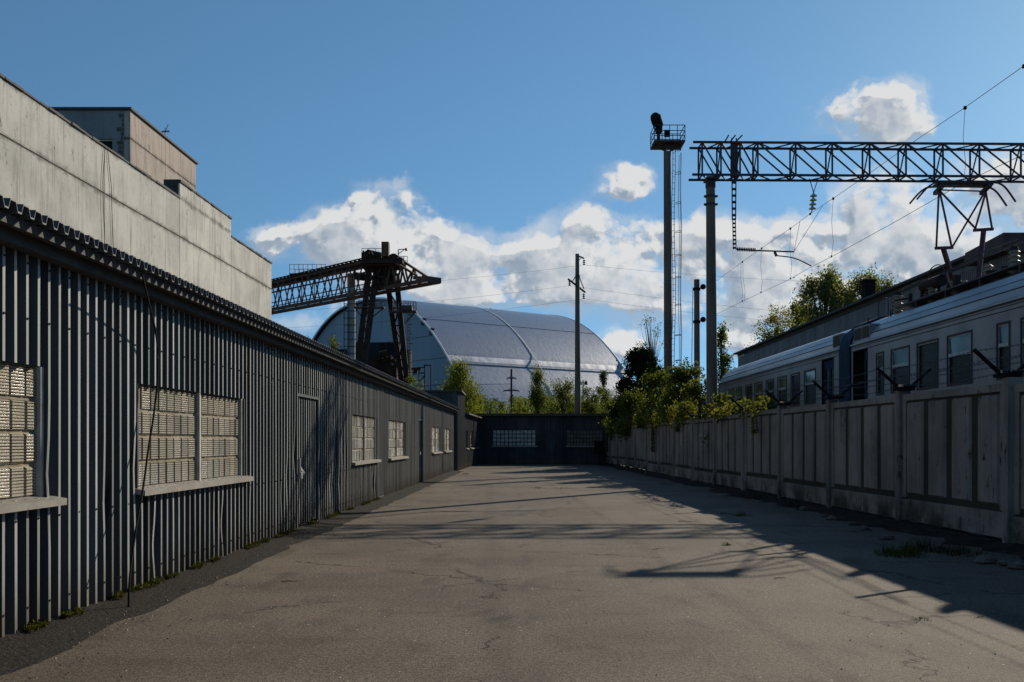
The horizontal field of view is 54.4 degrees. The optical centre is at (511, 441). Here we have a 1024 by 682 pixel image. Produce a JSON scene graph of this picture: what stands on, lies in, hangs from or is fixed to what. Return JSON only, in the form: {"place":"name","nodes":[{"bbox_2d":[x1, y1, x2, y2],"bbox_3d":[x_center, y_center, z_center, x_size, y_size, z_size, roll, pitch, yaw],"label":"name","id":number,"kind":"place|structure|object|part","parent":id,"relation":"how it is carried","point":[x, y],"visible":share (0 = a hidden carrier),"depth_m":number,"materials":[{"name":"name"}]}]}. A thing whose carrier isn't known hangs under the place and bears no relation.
{"place":"outdoors","nodes":[
{"label":"outdoors","id":0,"kind":"place"},
{"bbox_2d":[0,73,271,319],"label":"concrete building","id":1,"kind":"structure","parent":0,"point":[123,179],"depth_m":40.74,"materials":[{"name":"grey concrete"}]},
{"bbox_2d":[336,342,411,384],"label":"old plant building","id":2,"kind":"structure","parent":0,"point":[374,347],"depth_m":480.00,"materials":[{"name":"grey concrete"}]},
{"bbox_2d":[380,343,384,350],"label":"window","id":3,"kind":"structure","parent":2,"relation":"in","point":[382,345],"depth_m":479.42,"materials":[{"name":"black glass"}]},
{"bbox_2d":[388,343,394,352],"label":"window","id":4,"kind":"structure","parent":2,"relation":"in","point":[390,345],"depth_m":479.42,"materials":[{"name":"black glass"}]},
{"bbox_2d":[0,464,1023,681],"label":"asphalt yard","id":5,"kind":"structure","parent":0,"point":[394,565],"depth_m":9.89,"materials":[{"name":"grey asphalt"}]},
{"bbox_2d":[0,470,462,675],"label":"gravel strip","id":6,"kind":"object","parent":5,"relation":"on","point":[44,643],"visible":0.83,"depth_m":10.02,"materials":[{"name":"grey gravel"}]},
{"bbox_2d":[21,497,379,631],"bbox_3d":[-3.784,1.520,15.996,0.186,0.115,22.030,0,0,1],"label":"moss","id":7,"kind":"object","parent":6,"relation":"on","point":[37,625],"visible":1,"depth_m":10.89,"materials":[{"name":"green plant"}]},
{"bbox_2d":[422,390,465,470],"bbox_3d":[-5.885,-0.600,56.395,6.330,4.400,4.510,0,0,0],"label":"shed annex","id":8,"kind":"object","parent":5,"relation":"on","point":[456,398],"visible":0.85,"depth_m":54.35,"materials":[{"name":"paint"}]},
{"bbox_2d":[465,413,482,467],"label":"wing","id":9,"kind":"structure","parent":5,"relation":"on","point":[471,440],"depth_m":64.18,"materials":[{"name":"grey metal"}]},
{"bbox_2d":[466,431,469,448],"bbox_3d":[-2.784,-0.101,60.341,0.290,1.158,1.651,0,0,2],"label":"window","id":10,"kind":"structure","parent":9,"relation":"in","point":[466,431],"depth_m":61.00,"materials":[{"name":"paint"}]},
{"bbox_2d":[470,431,474,448],"bbox_3d":[-2.632,-0.101,64.041,0.290,1.158,2.252,0,0,2],"label":"window","id":11,"kind":"structure","parent":9,"relation":"in","point":[471,431],"depth_m":64.99,"materials":[{"name":"glass"}]},
{"bbox_2d":[476,432,478,448],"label":"window","id":12,"kind":"structure","parent":9,"relation":"in","point":[477,447],"depth_m":69.00,"materials":[{"name":"glass"}]},
{"bbox_2d":[4,494,1011,681],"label":"loose grit","id":13,"kind":"object","parent":5,"relation":"on","point":[14,670],"visible":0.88,"depth_m":10.32,"materials":[{"name":"grey gravel"}]},
{"bbox_2d":[473,413,609,463],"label":"end shed","id":14,"kind":"structure","parent":5,"relation":"on","point":[537,438],"depth_m":70.04,"materials":[{"name":"paint"}]},
{"bbox_2d":[492,430,537,446],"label":"window","id":15,"kind":"structure","parent":14,"relation":"in","point":[500,438],"depth_m":70.07,"materials":[{"name":"glass"}]},
{"bbox_2d":[566,430,604,446],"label":"window","id":16,"kind":"structure","parent":14,"relation":"in","point":[575,438],"depth_m":70.07,"materials":[{"name":"glass"}]},
{"bbox_2d":[594,440,603,464],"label":"electrical cabinet","id":17,"kind":"object","parent":5,"relation":"on","point":[598,446],"visible":0.88,"depth_m":68.80,"materials":[{"name":"black metal"}]},
{"bbox_2d":[730,510,752,516],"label":"weed tuft","id":18,"kind":"object","parent":5,"relation":"on","point":[741,514],"visible":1,"depth_m":21.36,"materials":[{"name":"green plant"}]},
{"bbox_2d":[600,463,1023,560],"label":"soil strip","id":19,"kind":"object","parent":5,"relation":"on","point":[985,543],"visible":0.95,"depth_m":19.47,"materials":[{"name":"soil"}]},
{"bbox_2d":[741,490,768,499],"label":"weed tuft","id":20,"kind":"object","parent":19,"relation":"on","point":[756,496],"visible":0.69,"depth_m":27.74,"materials":[{"name":"green plant"}]},
{"bbox_2d":[777,498,805,507],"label":"weed tuft","id":21,"kind":"object","parent":19,"relation":"on","point":[789,504],"visible":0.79,"depth_m":24.29,"materials":[{"name":"green plant"}]},
{"bbox_2d":[826,515,836,518],"bbox_3d":[6.552,1.556,20.415,0.250,0.088,0.164,0,0,0],"label":"rubble","id":22,"kind":"object","parent":19,"relation":"on","point":[831,517],"visible":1,"depth_m":20.38,"materials":[{"name":"concrete"}]},
{"bbox_2d":[606,343,1023,544],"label":"concrete fence","id":23,"kind":"object","parent":5,"relation":"on","point":[952,458],"visible":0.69,"depth_m":19.72,"materials":[{"name":"grey concrete"}]},
{"bbox_2d":[601,412,631,451],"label":"young tree","id":24,"kind":"object","parent":23,"relation":"attached to","point":[606,436],"visible":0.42,"depth_m":66.47,"materials":[{"name":"green plant"}]},
{"bbox_2d":[633,398,702,451],"bbox_3d":[6.935,-0.630,45.993,1.324,2.365,16.086,0,0,0],"label":"vine","id":25,"kind":"object","parent":23,"relation":"attached to","point":[666,418],"visible":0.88,"depth_m":43.19,"materials":[{"name":"green plant"}]},
{"bbox_2d":[693,393,770,433],"bbox_3d":[7.109,-0.863,32.373,1.064,1.295,8.367,0,0,0],"label":"vine","id":26,"kind":"object","parent":23,"relation":"attached to","point":[718,412],"visible":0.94,"depth_m":30.91,"materials":[{"name":"green plant"}]},
{"bbox_2d":[879,533,894,539],"bbox_3d":[6.128,1.552,16.269,0.216,0.095,0.186,0,0,-40],"label":"rubble","id":27,"kind":"object","parent":5,"relation":"on","point":[887,536],"visible":1,"depth_m":16.22,"materials":[{"name":"concrete"}]},
{"bbox_2d":[872,537,928,557],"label":"weed tuft","id":28,"kind":"object","parent":5,"relation":"on","point":[901,551],"visible":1,"depth_m":13.89,"materials":[{"name":"green plant"}]},
{"bbox_2d":[902,536,956,552],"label":"weed tuft","id":29,"kind":"object","parent":5,"relation":"on","point":[922,547],"visible":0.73,"depth_m":14.56,"materials":[{"name":"green plant"}]},
{"bbox_2d":[934,538,986,556],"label":"weed tuft","id":30,"kind":"object","parent":5,"relation":"on","point":[958,552],"visible":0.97,"depth_m":14.12,"materials":[{"name":"green plant"}]},
{"bbox_2d":[974,554,996,563],"bbox_3d":[6.232,1.542,13.106,0.315,0.115,0.226,0,0,0],"label":"rubble","id":31,"kind":"object","parent":5,"relation":"on","point":[986,559],"visible":0.98,"depth_m":13.04,"materials":[{"name":"concrete"}]},
{"bbox_2d":[997,559,1014,565],"bbox_3d":[6.380,1.559,12.830,0.194,0.083,0.173,0,0,41],"label":"rubble","id":32,"kind":"object","parent":5,"relation":"on","point":[1002,562],"visible":0.77,"depth_m":12.80,"materials":[{"name":"concrete"}]},
{"bbox_2d":[1006,561,1023,568],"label":"rubble","id":33,"kind":"object","parent":5,"relation":"on","point":[1016,565],"visible":1,"depth_m":12.46,"materials":[{"name":"concrete"}]},
{"bbox_2d":[0,0,1023,415],"label":"sky","id":34,"kind":"structure","parent":0,"point":[477,139],"materials":[{"name":"blue"}]},
{"bbox_2d":[581,380,587,412],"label":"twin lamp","id":35,"kind":"object","parent":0,"point":[584,383],"visible":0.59,"depth_m":99.95,"materials":[{"name":"metal"}]},
{"bbox_2d":[621,465,1001,539],"bbox_3d":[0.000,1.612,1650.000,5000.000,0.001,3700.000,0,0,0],"label":"ground","id":36,"kind":"structure","parent":0,"point":[869,513],"depth_m":21.98,"materials":[{"name":"soil"}]},
{"bbox_2d":[0,193,460,636],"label":"metal shed","id":37,"kind":"structure","parent":36,"relation":"on","point":[264,427],"depth_m":11.04,"materials":[{"name":"paint"}]},
{"bbox_2d":[0,361,66,513],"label":"window","id":38,"kind":"structure","parent":37,"relation":"in","point":[23,388],"depth_m":8.33,"materials":[{"name":"glass"}]},
{"bbox_2d":[127,273,158,606],"bbox_3d":[-3.757,-0.025,10.162,0.139,3.207,1.356,0,0,-13],"label":"hanging cable","id":39,"kind":"object","parent":37,"relation":"hanging from","point":[146,462],"visible":1,"depth_m":10.30,"materials":[{"name":"black rubber"}]},
{"bbox_2d":[134,383,253,495],"bbox_3d":[-3.980,-0.036,12.641,0.259,1.228,4.164,0,0,1],"label":"window","id":40,"kind":"structure","parent":37,"relation":"in","point":[196,438],"depth_m":12.30,"materials":[{"name":"glass"}]},
{"bbox_2d":[298,393,318,523],"bbox_3d":[-3.880,0.335,18.750,0.242,2.410,1.800,0,0,0],"label":"door","id":41,"kind":"structure","parent":37,"relation":"in","point":[308,406],"depth_m":18.94,"materials":[{"name":"paint"}]},
{"bbox_2d":[351,414,381,464],"bbox_3d":[-3.739,-0.056,25.241,0.257,1.228,4.044,0,0,1],"label":"window","id":42,"kind":"structure","parent":37,"relation":"in","point":[364,429],"depth_m":25.27,"materials":[{"name":"glass"}]},
{"bbox_2d":[388,420,408,459],"bbox_3d":[-3.625,-0.056,31.291,0.259,1.228,4.144,0,0,1],"label":"window","id":43,"kind":"structure","parent":37,"relation":"in","point":[396,428],"depth_m":31.32,"materials":[{"name":"glass"}]},
{"bbox_2d":[418,419,421,481],"bbox_3d":[-3.522,0.350,37.700,0.230,2.380,1.400,0,0,0],"label":"door","id":44,"kind":"structure","parent":37,"relation":"in","point":[419,420],"depth_m":37.87,"materials":[{"name":"paint"}]},
{"bbox_2d":[432,427,442,453],"bbox_3d":[-3.382,-0.051,44.091,0.259,1.178,4.144,0,0,1],"label":"window","id":45,"kind":"structure","parent":37,"relation":"in","point":[435,430],"depth_m":44.13,"materials":[{"name":"glass"}]},
{"bbox_2d":[444,429,451,452],"bbox_3d":[-3.266,-0.051,49.991,0.252,1.178,3.744,0,0,1],"label":"window","id":46,"kind":"structure","parent":37,"relation":"in","point":[447,431],"depth_m":50.76,"materials":[{"name":"glass"}]},
{"bbox_2d":[328,334,341,351],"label":"young tree","id":47,"kind":"object","parent":36,"relation":"on","point":[335,347],"visible":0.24,"depth_m":71.97,"materials":[{"name":"green plant"}]},
{"bbox_2d":[344,273,356,358],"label":"ventilation stack","id":48,"kind":"object","parent":36,"relation":"on","point":[351,339],"visible":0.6,"depth_m":328.71,"materials":[{"name":"metal"}]},
{"bbox_2d":[271,242,440,384],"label":"gantry crane","id":49,"kind":"object","parent":36,"relation":"on","point":[384,266],"visible":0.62,"depth_m":80.98,"materials":[{"name":"metal"}]},
{"bbox_2d":[368,350,398,379],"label":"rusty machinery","id":50,"kind":"object","parent":36,"relation":"on","point":[382,361],"visible":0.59,"depth_m":83.00,"materials":[{"name":"brown metal"}]},
{"bbox_2d":[405,375,425,389],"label":"young tree","id":51,"kind":"object","parent":36,"relation":"on","point":[410,380],"visible":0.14,"depth_m":75.87,"materials":[{"name":"green plant"}]},
{"bbox_2d":[411,365,431,389],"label":"pipe portal","id":52,"kind":"object","parent":36,"relation":"on","point":[415,370],"visible":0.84,"depth_m":109.93,"materials":[{"name":"metal"}]},
{"bbox_2d":[435,354,489,413],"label":"willow tree","id":53,"kind":"object","parent":36,"relation":"on","point":[458,380],"visible":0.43,"depth_m":94.59,"materials":[{"name":"green plant"}]},
{"bbox_2d":[312,297,631,412],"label":"arch shelter","id":54,"kind":"object","parent":36,"relation":"on","point":[496,345],"visible":0.44,"depth_m":713.06,"materials":[{"name":"metal"}]},
{"bbox_2d":[481,395,497,412],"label":"bare tree","id":55,"kind":"object","parent":36,"relation":"on","point":[488,410],"visible":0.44,"depth_m":111.84,"materials":[{"name":"plant"}]},
{"bbox_2d":[497,400,514,412],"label":"young tree","id":56,"kind":"object","parent":36,"relation":"on","point":[501,406],"visible":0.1,"depth_m":88.01,"materials":[{"name":"green plant"}]},
{"bbox_2d":[503,369,518,411],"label":"pylon","id":57,"kind":"object","parent":36,"relation":"on","point":[510,378],"visible":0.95,"depth_m":139.86,"materials":[{"name":"metal"}]},
{"bbox_2d":[508,399,527,412],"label":"young tree","id":58,"kind":"object","parent":36,"relation":"on","point":[519,404],"visible":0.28,"depth_m":91.72,"materials":[{"name":"green plant"}]},
{"bbox_2d":[465,394,613,412],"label":"woodland","id":59,"kind":"object","parent":36,"relation":"on","point":[515,400],"visible":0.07,"depth_m":181.90,"materials":[{"name":"green plant"}]},
{"bbox_2d":[527,360,552,412],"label":"poplar tree","id":60,"kind":"object","parent":36,"relation":"on","point":[538,398],"visible":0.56,"depth_m":109.62,"materials":[{"name":"green plant"}]},
{"bbox_2d":[539,372,582,412],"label":"young tree","id":61,"kind":"object","parent":36,"relation":"on","point":[566,396],"visible":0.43,"depth_m":94.50,"materials":[{"name":"green plant"}]},
{"bbox_2d":[568,254,585,412],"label":"utility pole","id":62,"kind":"object","parent":36,"relation":"on","point":[578,288],"visible":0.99,"depth_m":75.84,"materials":[{"name":"concrete"}]},
{"bbox_2d":[290,299,801,327],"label":"power line","id":63,"kind":"object","parent":62,"relation":"hanging from","point":[542,304],"visible":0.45,"depth_m":77.83,"materials":[{"name":"metal"}]},
{"bbox_2d":[286,286,815,314],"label":"power line","id":64,"kind":"object","parent":62,"relation":"hanging from","point":[547,288],"visible":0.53,"depth_m":76.61,"materials":[{"name":"metal"}]},
{"bbox_2d":[291,265,861,289],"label":"power line","id":65,"kind":"object","parent":62,"relation":"hanging from","point":[588,265],"visible":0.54,"depth_m":77.25,"materials":[{"name":"metal"}]},
{"bbox_2d":[574,385,608,412],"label":"young tree","id":66,"kind":"object","parent":36,"relation":"on","point":[588,406],"visible":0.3,"depth_m":97.61,"materials":[{"name":"green plant"}]},
{"bbox_2d":[598,369,609,412],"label":"poplar tree","id":67,"kind":"object","parent":36,"relation":"on","point":[603,375],"visible":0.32,"depth_m":149.74,"materials":[{"name":"green plant"}]},
{"bbox_2d":[597,386,618,412],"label":"young tree","id":68,"kind":"object","parent":36,"relation":"on","point":[605,409],"visible":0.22,"depth_m":79.71,"materials":[{"name":"green plant"}]},
{"bbox_2d":[598,401,617,436],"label":"shrub","id":69,"kind":"object","parent":36,"relation":"on","point":[608,431],"visible":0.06,"depth_m":65.91,"materials":[{"name":"green plant"}]},
{"bbox_2d":[605,386,648,442],"bbox_3d":[7.217,-0.824,57.870,3.869,4.852,3.997,0,0,0],"label":"shrub","id":70,"kind":"object","parent":36,"relation":"on","point":[629,399],"visible":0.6,"depth_m":57.59,"materials":[{"name":"green plant"}]},
{"bbox_2d":[605,344,663,430],"bbox_3d":[7.960,-2.246,62.029,4.515,7.704,4.366,0,0,0],"label":"pine tree","id":71,"kind":"object","parent":36,"relation":"on","point":[639,360],"visible":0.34,"depth_m":61.58,"materials":[{"name":"green plant"}]},
{"bbox_2d":[635,313,663,401],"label":"bare tree","id":72,"kind":"object","parent":36,"relation":"on","point":[650,342],"visible":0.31,"depth_m":74.96,"materials":[{"name":"green plant"}]},
{"bbox_2d":[631,365,676,430],"bbox_3d":[7.745,-1.175,51.620,3.005,5.555,3.429,0,0,25],"label":"shrub","id":73,"kind":"object","parent":36,"relation":"on","point":[655,380],"visible":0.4,"depth_m":51.27,"materials":[{"name":"green plant"}]},
{"bbox_2d":[650,112,684,401],"bbox_3d":[8.513,-8.168,55.000,1.849,19.738,1.600,0,0,0],"label":"floodlight mast","id":74,"kind":"object","parent":36,"relation":"on","point":[665,144],"visible":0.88,"depth_m":54.83,"materials":[{"name":"metal"}]},
{"bbox_2d":[652,361,705,421],"bbox_3d":[7.972,-1.098,45.838,2.686,5.398,2.526,0,0,-38],"label":"shrub","id":75,"kind":"object","parent":36,"relation":"on","point":[680,375],"visible":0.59,"depth_m":45.67,"materials":[{"name":"green plant"}]},
{"bbox_2d":[680,356,690,368],"bbox_3d":[8.274,-1.231,46.977,0.879,5.664,1.014,0,0,24],"label":"sapling","id":76,"kind":"object","parent":36,"relation":"on","point":[684,364],"visible":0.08,"depth_m":46.98,"materials":[{"name":"green plant"}]},
{"bbox_2d":[674,376,721,421],"bbox_3d":[7.726,-0.574,41.106,2.150,4.350,1.978,0,0,0],"label":"shrub","id":77,"kind":"object","parent":36,"relation":"on","point":[695,391],"visible":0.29,"depth_m":40.86,"materials":[{"name":"green plant"}]},
{"bbox_2d":[691,279,705,380],"bbox_3d":[9.734,-3.377,52.000,0.726,10.156,0.380,0,0,0],"label":"utility pole","id":78,"kind":"object","parent":36,"relation":"on","point":[697,320],"visible":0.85,"depth_m":51.87,"materials":[{"name":"concrete"}]},
{"bbox_2d":[700,391,744,445],"bbox_3d":[7.732,-0.104,35.949,1.764,3.411,1.535,0,0,-44],"label":"shrub","id":79,"kind":"object","parent":36,"relation":"on","point":[718,398],"visible":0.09,"depth_m":35.72,"materials":[{"name":"green plant"}]},
{"bbox_2d":[717,316,735,391],"bbox_3d":[12.654,-2.969,59.961,2.134,9.151,2.201,0,0,37],"label":"poplar tree","id":80,"kind":"object","parent":36,"relation":"on","point":[723,367],"visible":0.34,"depth_m":59.83,"materials":[{"name":"green plant"}]},
{"bbox_2d":[738,396,782,413],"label":"shrub","id":81,"kind":"object","parent":36,"relation":"on","point":[772,406],"visible":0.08,"depth_m":32.95,"materials":[{"name":"green plant"}]},
{"bbox_2d":[750,302,793,343],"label":"birch tree","id":82,"kind":"object","parent":36,"relation":"on","point":[772,320],"visible":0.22,"depth_m":111.82,"materials":[{"name":"green plant"}]},
{"bbox_2d":[778,297,806,332],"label":"birch tree","id":83,"kind":"object","parent":36,"relation":"on","point":[792,307],"visible":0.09,"depth_m":105.81,"materials":[{"name":"green plant"}]},
{"bbox_2d":[789,263,858,325],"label":"birch tree","id":84,"kind":"object","parent":36,"relation":"on","point":[826,291],"visible":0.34,"depth_m":99.06,"materials":[{"name":"green plant"}]},
{"bbox_2d":[688,135,1023,417],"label":"catenary gantry","id":85,"kind":"object","parent":36,"relation":"on","point":[711,179],"visible":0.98,"depth_m":36.73,"materials":[{"name":"metal"}]},
{"bbox_2d":[719,64,1023,301],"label":"overhead line","id":86,"kind":"object","parent":85,"relation":"hanging from","point":[965,107],"visible":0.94,"depth_m":30.75,"materials":[{"name":"black metal"}]},
{"bbox_2d":[841,262,899,303],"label":"birch tree","id":87,"kind":"object","parent":36,"relation":"on","point":[857,285],"visible":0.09,"depth_m":103.14,"materials":[{"name":"green plant"}]},
{"bbox_2d":[733,232,1023,366],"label":"depot shed","id":88,"kind":"structure","parent":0,"point":[850,316],"depth_m":53.29,"materials":[{"name":"corrugated metal"},{"name":"steel"}]},
{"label":"rail","id":89,"kind":"object","parent":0,"visible":0},
{"bbox_2d":[719,329,850,413],"bbox_3d":[11.517,-1.308,38.321,3.659,4.603,17.600,0,0,0],"label":"train car","id":90,"kind":"object","parent":89,"relation":"on","point":[802,365],"visible":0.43,"depth_m":34.67,"materials":[{"name":"paint"}]},
{"bbox_3d":[9.815,-1.790,44.464,0.064,1.136,1.115,0,0,0],"label":"window","id":91,"kind":"part","parent":90,"relation":"part of","materials":[{"name":"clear glass"}]},
{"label":"window","id":92,"kind":"part","parent":90,"relation":"part of","materials":[{"name":"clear glass"}]},
{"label":"window","id":93,"kind":"part","parent":90,"relation":"part of","materials":[{"name":"black glass"}]},
{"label":"window","id":94,"kind":"part","parent":90,"relation":"part of","materials":[{"name":"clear glass"}]},
{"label":"window","id":95,"kind":"part","parent":90,"relation":"part of","materials":[{"name":"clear glass"}]},
{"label":"window","id":96,"kind":"part","parent":90,"relation":"part of","materials":[{"name":"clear glass"}]},
{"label":"window","id":97,"kind":"part","parent":90,"relation":"part of","materials":[{"name":"black glass"}]},
{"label":"window","id":98,"kind":"part","parent":90,"relation":"part of","materials":[{"name":"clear glass"}]},
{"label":"door","id":99,"kind":"part","parent":90,"relation":"part of","materials":[{"name":"metal"}]},
{"bbox_2d":[839,181,1023,401],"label":"train car","id":100,"kind":"object","parent":89,"relation":"on","point":[956,316],"visible":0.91,"depth_m":23.41,"materials":[{"name":"paint"}]},
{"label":"door","id":101,"kind":"part","parent":100,"relation":"part of","materials":[{"name":"metal"}]},
{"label":"window","id":102,"kind":"part","parent":100,"relation":"part of","materials":[{"name":"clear glass"}]},
{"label":"window","id":103,"kind":"part","parent":100,"relation":"part of","materials":[{"name":"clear glass"}]},
{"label":"window","id":104,"kind":"part","parent":100,"relation":"part of","materials":[{"name":"black glass"}]},
{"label":"window","id":105,"kind":"part","parent":100,"relation":"part of","materials":[{"name":"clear glass"}]},
{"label":"window","id":106,"kind":"part","parent":100,"relation":"part of","materials":[{"name":"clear glass"}]},
{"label":"window","id":107,"kind":"part","parent":100,"relation":"part of","materials":[{"name":"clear glass"}]}
]}

